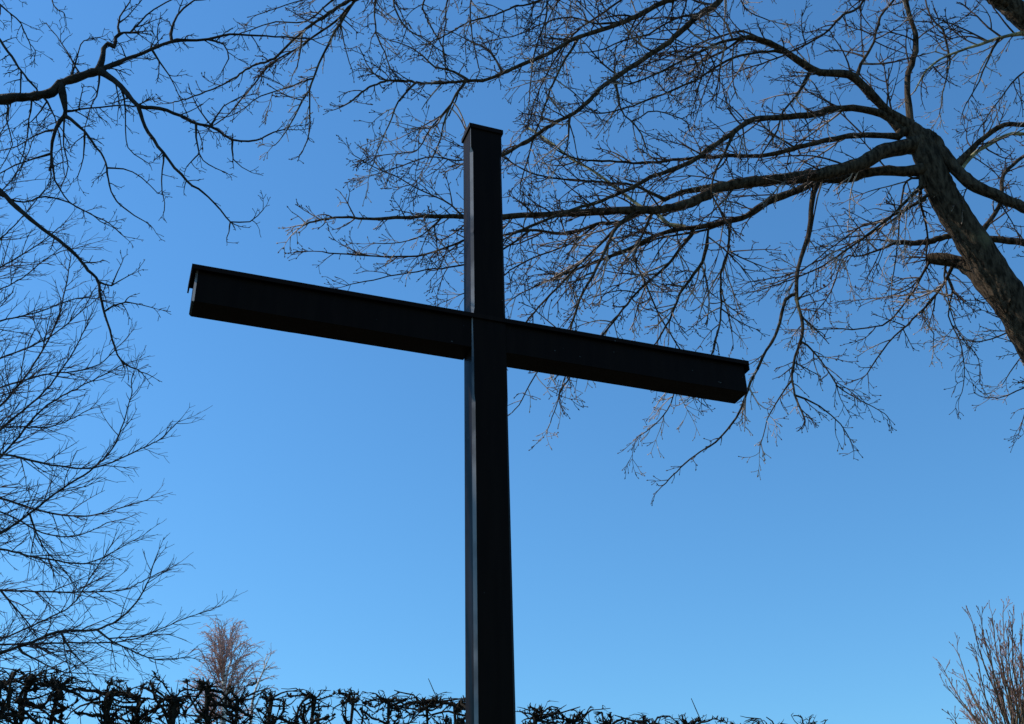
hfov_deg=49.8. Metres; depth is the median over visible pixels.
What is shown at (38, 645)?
fine twigged tree
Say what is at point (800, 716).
hedge tree
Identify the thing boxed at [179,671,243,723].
hedge tree
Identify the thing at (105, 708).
hedge tree
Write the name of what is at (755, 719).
hedge tree
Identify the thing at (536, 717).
hedge tree
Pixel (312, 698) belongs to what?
hedge tree
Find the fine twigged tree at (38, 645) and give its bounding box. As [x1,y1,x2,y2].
[0,88,247,705]
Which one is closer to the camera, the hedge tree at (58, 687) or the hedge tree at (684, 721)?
the hedge tree at (58, 687)
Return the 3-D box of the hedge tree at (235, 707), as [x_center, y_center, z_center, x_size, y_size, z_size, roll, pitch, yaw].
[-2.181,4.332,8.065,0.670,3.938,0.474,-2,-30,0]
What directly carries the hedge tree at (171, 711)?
on the ground
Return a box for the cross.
[187,122,749,723]
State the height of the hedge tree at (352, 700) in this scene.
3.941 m
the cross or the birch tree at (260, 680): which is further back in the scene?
the birch tree at (260, 680)
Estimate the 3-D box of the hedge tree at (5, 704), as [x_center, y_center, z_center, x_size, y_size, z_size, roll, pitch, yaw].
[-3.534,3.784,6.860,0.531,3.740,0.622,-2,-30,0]
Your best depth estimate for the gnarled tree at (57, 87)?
9.14 m
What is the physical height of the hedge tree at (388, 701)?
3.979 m
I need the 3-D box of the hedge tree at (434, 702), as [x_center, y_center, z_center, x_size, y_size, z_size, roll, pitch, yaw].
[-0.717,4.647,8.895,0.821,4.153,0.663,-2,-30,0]
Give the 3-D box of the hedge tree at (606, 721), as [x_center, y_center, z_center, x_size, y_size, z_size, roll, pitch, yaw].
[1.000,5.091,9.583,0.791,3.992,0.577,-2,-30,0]
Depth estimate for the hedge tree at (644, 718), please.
10.56 m
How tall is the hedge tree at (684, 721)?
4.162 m
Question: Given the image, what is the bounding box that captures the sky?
[0,0,1023,723]
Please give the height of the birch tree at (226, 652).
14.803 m
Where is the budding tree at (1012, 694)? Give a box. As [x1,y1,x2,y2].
[933,596,1023,723]
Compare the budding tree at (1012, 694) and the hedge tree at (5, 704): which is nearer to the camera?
the hedge tree at (5, 704)
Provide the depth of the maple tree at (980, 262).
12.92 m
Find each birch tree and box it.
[176,616,268,723]
[249,648,280,723]
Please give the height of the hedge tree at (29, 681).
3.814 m
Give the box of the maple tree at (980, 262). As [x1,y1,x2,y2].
[154,0,1023,505]
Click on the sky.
(322, 480)
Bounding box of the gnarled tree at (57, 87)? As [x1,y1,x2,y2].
[0,0,345,388]
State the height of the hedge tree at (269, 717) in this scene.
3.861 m
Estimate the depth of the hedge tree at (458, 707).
9.93 m
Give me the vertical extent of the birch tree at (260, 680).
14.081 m
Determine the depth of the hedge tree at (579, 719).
10.39 m
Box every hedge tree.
[0,662,76,723]
[0,668,42,723]
[17,670,103,723]
[64,676,139,723]
[98,673,160,723]
[131,669,203,723]
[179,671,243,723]
[199,679,275,723]
[246,689,320,723]
[278,688,337,723]
[328,687,373,723]
[357,690,433,723]
[386,678,464,723]
[422,695,465,723]
[516,700,579,723]
[539,705,610,723]
[570,711,646,723]
[614,712,674,723]
[658,698,726,723]
[734,716,783,723]
[791,713,827,723]
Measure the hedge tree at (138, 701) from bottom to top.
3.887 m

